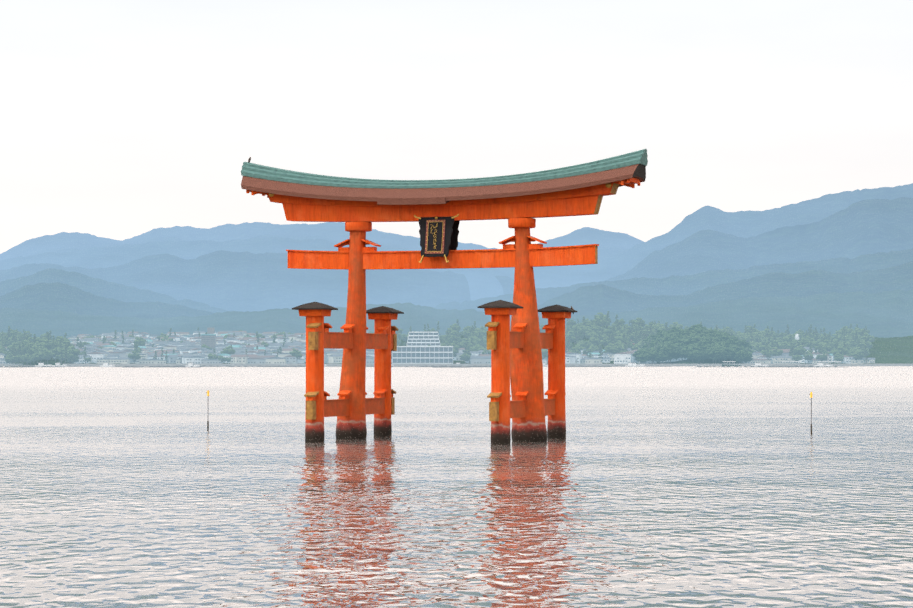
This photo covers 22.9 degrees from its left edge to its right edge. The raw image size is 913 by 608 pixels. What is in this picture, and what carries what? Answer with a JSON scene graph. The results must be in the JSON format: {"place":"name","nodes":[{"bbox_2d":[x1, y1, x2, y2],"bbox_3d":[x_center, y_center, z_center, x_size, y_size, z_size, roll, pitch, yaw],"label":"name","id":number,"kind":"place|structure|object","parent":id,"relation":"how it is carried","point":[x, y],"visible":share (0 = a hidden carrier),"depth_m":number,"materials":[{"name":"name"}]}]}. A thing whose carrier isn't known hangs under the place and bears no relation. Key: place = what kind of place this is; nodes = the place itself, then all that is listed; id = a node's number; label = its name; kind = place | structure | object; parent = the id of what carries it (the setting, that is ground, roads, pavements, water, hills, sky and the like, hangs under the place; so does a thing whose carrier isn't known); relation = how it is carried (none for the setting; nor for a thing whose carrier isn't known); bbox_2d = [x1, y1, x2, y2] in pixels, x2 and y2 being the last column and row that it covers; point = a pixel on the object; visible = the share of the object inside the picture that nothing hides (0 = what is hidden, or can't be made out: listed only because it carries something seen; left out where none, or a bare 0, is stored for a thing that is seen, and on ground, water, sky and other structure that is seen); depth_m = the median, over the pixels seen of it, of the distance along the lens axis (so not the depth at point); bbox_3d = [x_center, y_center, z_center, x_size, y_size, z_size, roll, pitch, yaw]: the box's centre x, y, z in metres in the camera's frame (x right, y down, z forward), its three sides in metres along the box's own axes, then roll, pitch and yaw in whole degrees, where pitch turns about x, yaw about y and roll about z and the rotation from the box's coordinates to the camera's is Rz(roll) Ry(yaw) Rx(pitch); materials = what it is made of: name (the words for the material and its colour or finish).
{"place":"outdoors","nodes":[
{"label":"outdoors","id":0,"kind":"place"},
{"bbox_2d":[4,356,13,363],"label":"tree","id":1,"kind":"object","parent":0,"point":[8,360],"visible":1,"depth_m":2054.15,"materials":[{"name":"green plant"}]},
{"bbox_2d":[10,358,71,364],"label":"buildings","id":2,"kind":"structure","parent":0,"point":[51,361],"depth_m":2067.70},
{"bbox_2d":[12,355,22,363],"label":"tree","id":3,"kind":"object","parent":2,"relation":"on","point":[17,358],"visible":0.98,"depth_m":2045.82,"materials":[{"name":"green plant"}]},
{"bbox_2d":[21,353,31,364],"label":"tree","id":4,"kind":"object","parent":2,"relation":"on","point":[25,357],"visible":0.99,"depth_m":2040.11,"materials":[{"name":"green plant"}]},
{"bbox_2d":[31,353,39,361],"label":"tree","id":5,"kind":"object","parent":2,"relation":"on","point":[35,357],"visible":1,"depth_m":2044.24,"materials":[{"name":"green plant"}]},
{"bbox_2d":[29,346,42,354],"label":"tree","id":6,"kind":"object","parent":2,"relation":"on","point":[31,350],"visible":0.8,"depth_m":2067.56,"materials":[{"name":"green plant"}]},
{"bbox_2d":[37,339,55,349],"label":"tree","id":7,"kind":"object","parent":2,"relation":"on","point":[47,345],"visible":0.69,"depth_m":2132.81,"materials":[{"name":"green plant"}]},
{"bbox_2d":[39,350,54,363],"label":"tree","id":8,"kind":"object","parent":2,"relation":"on","point":[43,355],"visible":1,"depth_m":2048.60,"materials":[{"name":"green plant"}]},
{"bbox_2d":[50,347,61,360],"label":"tree","id":9,"kind":"object","parent":2,"relation":"on","point":[57,351],"visible":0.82,"depth_m":2074.01,"materials":[{"name":"green plant"}]},
{"bbox_2d":[63,343,68,363],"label":"tree","id":10,"kind":"object","parent":2,"relation":"on","point":[66,355],"visible":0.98,"depth_m":2051.12,"materials":[{"name":"green plant"}]},
{"bbox_2d":[63,352,73,363],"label":"tree","id":11,"kind":"object","parent":2,"relation":"on","point":[70,356],"visible":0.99,"depth_m":2060.97,"materials":[{"name":"green plant"}]},
{"bbox_2d":[60,345,79,362],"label":"tree","id":12,"kind":"object","parent":2,"relation":"on","point":[75,351],"visible":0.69,"depth_m":2075.95,"materials":[{"name":"green plant"}]},
{"bbox_2d":[70,355,79,363],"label":"tree","id":13,"kind":"object","parent":2,"relation":"on","point":[76,357],"visible":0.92,"depth_m":2077.32,"materials":[{"name":"green plant"}]},
{"bbox_2d":[0,222,643,265],"bbox_3d":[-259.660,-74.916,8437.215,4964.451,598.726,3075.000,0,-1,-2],"label":"hills","id":14,"kind":"structure","parent":0,"point":[336,231],"depth_m":9221.98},
{"bbox_2d":[0,366,912,607],"bbox_3d":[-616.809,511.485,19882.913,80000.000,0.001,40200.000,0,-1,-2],"label":"sea water","id":15,"kind":"structure","parent":0,"point":[636,487],"depth_m":74.00,"materials":[{"name":"grey liquid"}]},
{"bbox_2d":[241,149,647,444],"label":"torii gate","id":16,"kind":"structure","parent":15,"relation":"in","point":[438,210],"depth_m":123.53,"materials":[{"name":"paint"}]},
{"bbox_2d":[0,360,912,367],"bbox_3d":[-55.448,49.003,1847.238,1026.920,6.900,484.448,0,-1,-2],"label":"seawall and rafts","id":17,"kind":"object","parent":15,"relation":"on","point":[459,365],"visible":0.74,"depth_m":1935.95,"materials":[{"name":"concrete"}]},
{"bbox_2d":[809,392,812,432],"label":"channel marker","id":18,"kind":"object","parent":15,"relation":"in","point":[810,394],"visible":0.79,"depth_m":136.86,"materials":[{"name":"yellow"}]},
{"bbox_2d":[0,197,912,311],"bbox_3d":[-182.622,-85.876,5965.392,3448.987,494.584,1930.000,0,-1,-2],"label":"hills","id":19,"kind":"structure","parent":0,"point":[245,281],"depth_m":6157.88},
{"bbox_2d":[0,289,912,340],"bbox_3d":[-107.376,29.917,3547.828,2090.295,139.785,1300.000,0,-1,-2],"label":"hills","id":20,"kind":"structure","parent":0,"point":[887,314],"depth_m":3622.30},
{"bbox_2d":[0,183,912,300],"bbox_3d":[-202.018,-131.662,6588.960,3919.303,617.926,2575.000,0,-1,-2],"label":"hills","id":21,"kind":"structure","parent":0,"point":[483,282],"depth_m":7232.95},
{"bbox_2d":[0,261,912,318],"bbox_3d":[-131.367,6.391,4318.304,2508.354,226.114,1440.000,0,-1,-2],"label":"hills","id":22,"kind":"structure","parent":0,"point":[582,300],"depth_m":4551.34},
{"bbox_2d":[0,248,912,317],"bbox_3d":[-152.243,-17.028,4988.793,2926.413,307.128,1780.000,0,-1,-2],"label":"hills","id":23,"kind":"structure","parent":0,"point":[671,285],"depth_m":5387.76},
{"bbox_2d":[0,0,912,253],"label":"sky","id":24,"kind":"structure","parent":0,"point":[122,120],"materials":[{"name":"white"}]},
{"bbox_2d":[80,326,912,363],"bbox_3d":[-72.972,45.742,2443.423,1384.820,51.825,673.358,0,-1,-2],"label":"shore hills","id":25,"kind":"structure","parent":0,"point":[895,350],"depth_m":2347.49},
{"bbox_2d":[6,329,18,335],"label":"tree","id":26,"kind":"object","parent":25,"relation":"on","point":[12,332],"visible":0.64,"depth_m":2524.59,"materials":[{"name":"green plant"}]},
{"bbox_2d":[128,351,141,363],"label":"tree","id":27,"kind":"object","parent":25,"relation":"on","point":[135,355],"visible":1,"depth_m":2128.66,"materials":[{"name":"green plant"}]},
{"bbox_2d":[133,337,144,345],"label":"tree","id":28,"kind":"object","parent":25,"relation":"on","point":[139,342],"visible":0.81,"depth_m":2381.45,"materials":[{"name":"green plant"}]},
{"bbox_2d":[208,353,218,358],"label":"tree","id":29,"kind":"object","parent":25,"relation":"on","point":[210,356],"visible":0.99,"depth_m":2109.50,"materials":[{"name":"green plant"}]},
{"bbox_2d":[218,355,226,361],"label":"tree","id":30,"kind":"object","parent":25,"relation":"on","point":[221,358],"visible":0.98,"depth_m":2106.26,"materials":[{"name":"green plant"}]},
{"bbox_2d":[220,346,234,353],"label":"tree","id":31,"kind":"object","parent":25,"relation":"on","point":[227,350],"visible":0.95,"depth_m":2143.58,"materials":[{"name":"green plant"}]},
{"bbox_2d":[289,348,302,359],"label":"tree","id":32,"kind":"object","parent":25,"relation":"on","point":[297,354],"visible":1,"depth_m":2126.01,"materials":[{"name":"green plant"}]},
{"bbox_2d":[400,334,407,340],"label":"tree","id":33,"kind":"object","parent":25,"relation":"on","point":[404,337],"visible":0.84,"depth_m":2518.57,"materials":[{"name":"green plant"}]},
{"bbox_2d":[0,328,874,363],"bbox_3d":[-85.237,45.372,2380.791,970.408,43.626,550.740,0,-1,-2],"label":"town buildings","id":34,"kind":"structure","parent":25,"relation":"on","point":[417,349],"depth_m":2154.02,"materials":[{"name":"white paint"}]},
{"bbox_2d":[447,323,460,330],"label":"tree","id":35,"kind":"object","parent":25,"relation":"on","point":[455,327],"visible":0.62,"depth_m":2617.03,"materials":[{"name":"green plant"}]},
{"bbox_2d":[449,343,459,351],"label":"tree","id":36,"kind":"object","parent":25,"relation":"on","point":[455,347],"visible":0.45,"depth_m":2263.92,"materials":[{"name":"green plant"}]},
{"bbox_2d":[449,330,461,336],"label":"tree","id":37,"kind":"object","parent":25,"relation":"on","point":[453,333],"visible":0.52,"depth_m":2533.01,"materials":[{"name":"green plant"}]},
{"bbox_2d":[459,354,470,363],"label":"tree","id":38,"kind":"object","parent":25,"relation":"on","point":[466,357],"visible":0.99,"depth_m":2133.52,"materials":[{"name":"green plant"}]},
{"bbox_2d":[470,331,483,337],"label":"tree","id":39,"kind":"object","parent":25,"relation":"on","point":[477,334],"visible":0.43,"depth_m":2447.35,"materials":[{"name":"green plant"}]},
{"bbox_2d":[472,345,484,350],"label":"tree","id":40,"kind":"object","parent":25,"relation":"on","point":[477,348],"visible":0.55,"depth_m":2193.72,"materials":[{"name":"green plant"}]},
{"bbox_2d":[542,349,547,356],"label":"tree","id":41,"kind":"object","parent":25,"relation":"on","point":[545,353],"visible":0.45,"depth_m":2118.41,"materials":[{"name":"green plant"}]},
{"bbox_2d":[565,334,575,341],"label":"tree","id":42,"kind":"object","parent":25,"relation":"on","point":[573,338],"visible":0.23,"depth_m":2375.65,"materials":[{"name":"green plant"}]},
{"bbox_2d":[580,341,591,348],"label":"tree","id":43,"kind":"object","parent":25,"relation":"on","point":[587,344],"visible":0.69,"depth_m":2287.30,"materials":[{"name":"green plant"}]},
{"bbox_2d":[583,347,593,356],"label":"tree","id":44,"kind":"object","parent":25,"relation":"on","point":[586,351],"visible":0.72,"depth_m":2174.93,"materials":[{"name":"green plant"}]},
{"bbox_2d":[587,332,598,339],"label":"tree","id":45,"kind":"object","parent":25,"relation":"on","point":[591,334],"visible":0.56,"depth_m":2423.84,"materials":[{"name":"green plant"}]},
{"bbox_2d":[589,337,600,344],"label":"tree","id":46,"kind":"object","parent":25,"relation":"on","point":[595,340],"visible":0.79,"depth_m":2314.40,"materials":[{"name":"green plant"}]},
{"bbox_2d":[593,317,605,326],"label":"tree","id":47,"kind":"object","parent":25,"relation":"on","point":[599,321],"visible":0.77,"depth_m":2601.65,"materials":[{"name":"green plant"}]},
{"bbox_2d":[598,344,603,360],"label":"tree","id":48,"kind":"object","parent":25,"relation":"on","point":[600,347],"visible":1,"depth_m":2131.04,"materials":[{"name":"green plant"}]},
{"bbox_2d":[599,338,609,346],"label":"tree","id":49,"kind":"object","parent":25,"relation":"on","point":[603,342],"visible":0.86,"depth_m":2308.95,"materials":[{"name":"green plant"}]},
{"bbox_2d":[603,345,617,353],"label":"tree","id":50,"kind":"object","parent":25,"relation":"on","point":[608,349],"visible":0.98,"depth_m":2175.22,"materials":[{"name":"green plant"}]},
{"bbox_2d":[604,326,616,334],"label":"tree","id":51,"kind":"object","parent":25,"relation":"on","point":[607,331],"visible":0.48,"depth_m":2440.69,"materials":[{"name":"green plant"}]},
{"bbox_2d":[615,334,629,342],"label":"tree","id":52,"kind":"object","parent":25,"relation":"on","point":[621,337],"visible":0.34,"depth_m":2305.14,"materials":[{"name":"green plant"}]},
{"bbox_2d":[630,331,638,340],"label":"tree","id":53,"kind":"object","parent":25,"relation":"on","point":[632,336],"visible":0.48,"depth_m":2380.40,"materials":[{"name":"green plant"}]},
{"bbox_2d":[632,344,641,349],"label":"tree","id":54,"kind":"object","parent":25,"relation":"on","point":[635,347],"visible":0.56,"depth_m":2214.84,"materials":[{"name":"green plant"}]},
{"bbox_2d":[630,318,644,325],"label":"tree","id":55,"kind":"object","parent":25,"relation":"on","point":[636,321],"visible":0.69,"depth_m":2628.84,"materials":[{"name":"green plant"}]},
{"bbox_2d":[669,322,682,329],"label":"tree","id":56,"kind":"object","parent":25,"relation":"on","point":[675,325],"visible":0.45,"depth_m":2628.31,"materials":[{"name":"green plant"}]},
{"bbox_2d":[743,335,754,341],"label":"tree","id":57,"kind":"object","parent":25,"relation":"on","point":[747,338],"visible":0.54,"depth_m":2518.03,"materials":[{"name":"green plant"}]},
{"bbox_2d":[752,332,763,341],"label":"tree","id":58,"kind":"object","parent":25,"relation":"on","point":[756,336],"visible":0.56,"depth_m":2532.63,"materials":[{"name":"green plant"}]},
{"bbox_2d":[752,342,765,351],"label":"tree","id":59,"kind":"object","parent":25,"relation":"on","point":[761,347],"visible":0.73,"depth_m":2278.79,"materials":[{"name":"green plant"}]},
{"bbox_2d":[769,340,781,347],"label":"tree","id":60,"kind":"object","parent":25,"relation":"on","point":[775,342],"visible":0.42,"depth_m":2363.23,"materials":[{"name":"green plant"}]},
{"bbox_2d":[769,347,782,356],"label":"tree","id":61,"kind":"object","parent":25,"relation":"on","point":[776,352],"visible":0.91,"depth_m":2187.94,"materials":[{"name":"green plant"}]},
{"bbox_2d":[779,341,791,348],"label":"tree","id":62,"kind":"object","parent":25,"relation":"on","point":[786,345],"visible":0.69,"depth_m":2307.81,"materials":[{"name":"green plant"}]},
{"bbox_2d":[782,334,793,341],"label":"tree","id":63,"kind":"object","parent":25,"relation":"on","point":[786,339],"visible":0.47,"depth_m":2442.98,"materials":[{"name":"green plant"}]},
{"bbox_2d":[792,355,802,360],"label":"building","id":64,"kind":"structure","parent":25,"relation":"on","point":[797,357],"depth_m":2131.73,"materials":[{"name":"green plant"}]},
{"bbox_2d":[793,345,806,354],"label":"tree","id":65,"kind":"object","parent":25,"relation":"on","point":[799,350],"visible":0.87,"depth_m":2189.37,"materials":[{"name":"green plant"}]},
{"bbox_2d":[800,338,811,346],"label":"tree","id":66,"kind":"object","parent":25,"relation":"on","point":[806,343],"visible":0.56,"depth_m":2359.57,"materials":[{"name":"green plant"}]},
{"bbox_2d":[803,352,813,359],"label":"building","id":67,"kind":"structure","parent":25,"relation":"on","point":[808,357],"depth_m":2150.10,"materials":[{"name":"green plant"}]},
{"bbox_2d":[816,354,826,360],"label":"building","id":68,"kind":"structure","parent":25,"relation":"on","point":[823,357],"depth_m":2142.55,"materials":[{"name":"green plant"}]},
{"bbox_2d":[820,343,831,350],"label":"tree","id":69,"kind":"object","parent":25,"relation":"on","point":[827,348],"visible":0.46,"depth_m":2261.77,"materials":[{"name":"green plant"}]},
{"bbox_2d":[820,339,833,347],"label":"tree","id":70,"kind":"object","parent":25,"relation":"on","point":[828,343],"visible":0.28,"depth_m":2329.80,"materials":[{"name":"green plant"}]},
{"bbox_2d":[831,334,842,340],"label":"tree","id":71,"kind":"object","parent":25,"relation":"on","point":[836,336],"visible":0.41,"depth_m":2523.64,"materials":[{"name":"green plant"}]},
{"bbox_2d":[832,346,850,355],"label":"tree","id":72,"kind":"object","parent":25,"relation":"on","point":[834,351],"visible":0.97,"depth_m":2169.84,"materials":[{"name":"green plant"}]},
{"bbox_2d":[835,328,850,333],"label":"tree","id":73,"kind":"object","parent":25,"relation":"on","point":[846,331],"visible":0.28,"depth_m":2623.30,"materials":[{"name":"green plant"}]},
{"bbox_2d":[845,340,856,346],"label":"tree","id":74,"kind":"object","parent":25,"relation":"on","point":[850,343],"visible":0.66,"depth_m":2384.37,"materials":[{"name":"green plant"}]},
{"bbox_2d":[851,351,863,359],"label":"tree","id":75,"kind":"object","parent":25,"relation":"on","point":[856,355],"visible":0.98,"depth_m":2157.76,"materials":[{"name":"green plant"}]},
{"bbox_2d":[858,347,869,355],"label":"tree","id":76,"kind":"object","parent":25,"relation":"on","point":[862,350],"visible":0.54,"depth_m":2207.24,"materials":[{"name":"green plant"}]},
{"bbox_2d":[863,344,868,363],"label":"tree","id":77,"kind":"object","parent":25,"relation":"on","point":[866,360],"visible":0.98,"depth_m":2152.15,"materials":[{"name":"green plant"}]},
{"bbox_2d":[860,341,872,348],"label":"tree","id":78,"kind":"object","parent":25,"relation":"on","point":[869,345],"visible":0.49,"depth_m":2329.42,"materials":[{"name":"green plant"}]},
{"bbox_2d":[862,333,874,341],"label":"tree","id":79,"kind":"object","parent":25,"relation":"on","point":[870,338],"visible":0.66,"depth_m":2444.97,"materials":[{"name":"green plant"}]},
{"bbox_2d":[649,358,743,365],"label":"headland hills","id":80,"kind":"structure","parent":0,"point":[706,361],"depth_m":2107.18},
{"bbox_2d":[632,350,646,361],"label":"tree","id":81,"kind":"object","parent":80,"relation":"on","point":[637,352],"visible":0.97,"depth_m":2109.23,"materials":[{"name":"green plant"}]},
{"bbox_2d":[636,354,647,363],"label":"tree","id":82,"kind":"object","parent":80,"relation":"on","point":[641,358],"visible":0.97,"depth_m":2098.23,"materials":[{"name":"green plant"}]},
{"bbox_2d":[646,351,657,363],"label":"tree","id":83,"kind":"object","parent":80,"relation":"on","point":[650,355],"visible":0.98,"depth_m":2096.64,"materials":[{"name":"green plant"}]},
{"bbox_2d":[654,352,664,363],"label":"tree","id":84,"kind":"object","parent":80,"relation":"on","point":[659,358],"visible":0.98,"depth_m":2095.59,"materials":[{"name":"green plant"}]},
{"bbox_2d":[656,330,665,336],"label":"tree","id":85,"kind":"object","parent":80,"relation":"on","point":[659,332],"visible":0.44,"depth_m":2303.97,"materials":[{"name":"green plant"}]},
{"bbox_2d":[670,327,679,332],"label":"tree","id":86,"kind":"object","parent":80,"relation":"on","point":[674,329],"visible":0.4,"depth_m":2291.37,"materials":[{"name":"green plant"}]},
{"bbox_2d":[677,348,686,358],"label":"tree","id":87,"kind":"object","parent":80,"relation":"on","point":[681,354],"visible":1,"depth_m":2105.17,"materials":[{"name":"green plant"}]},
{"bbox_2d":[688,325,701,330],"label":"tree","id":88,"kind":"object","parent":80,"relation":"on","point":[692,327],"visible":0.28,"depth_m":2298.78,"materials":[{"name":"green plant"}]},
{"bbox_2d":[696,331,712,335],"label":"tree","id":89,"kind":"object","parent":80,"relation":"on","point":[704,333],"visible":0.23,"depth_m":2226.78,"materials":[{"name":"green plant"}]},
{"bbox_2d":[705,347,722,362],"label":"tree","id":90,"kind":"object","parent":80,"relation":"on","point":[708,350],"visible":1,"depth_m":2094.71,"materials":[{"name":"green plant"}]},
{"bbox_2d":[708,349,721,362],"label":"tree","id":91,"kind":"object","parent":80,"relation":"on","point":[718,352],"visible":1,"depth_m":2089.78,"materials":[{"name":"green plant"}]},
{"bbox_2d":[722,350,731,362],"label":"tree","id":92,"kind":"object","parent":80,"relation":"on","point":[728,355],"visible":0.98,"depth_m":2104.48,"materials":[{"name":"green plant"}]},
{"bbox_2d":[727,348,736,360],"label":"tree","id":93,"kind":"object","parent":80,"relation":"on","point":[734,350],"visible":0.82,"depth_m":2116.74,"materials":[{"name":"green plant"}]},
{"bbox_2d":[735,350,750,363],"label":"tree","id":94,"kind":"object","parent":80,"relation":"on","point":[739,356],"visible":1,"depth_m":2095.71,"materials":[{"name":"green plant"}]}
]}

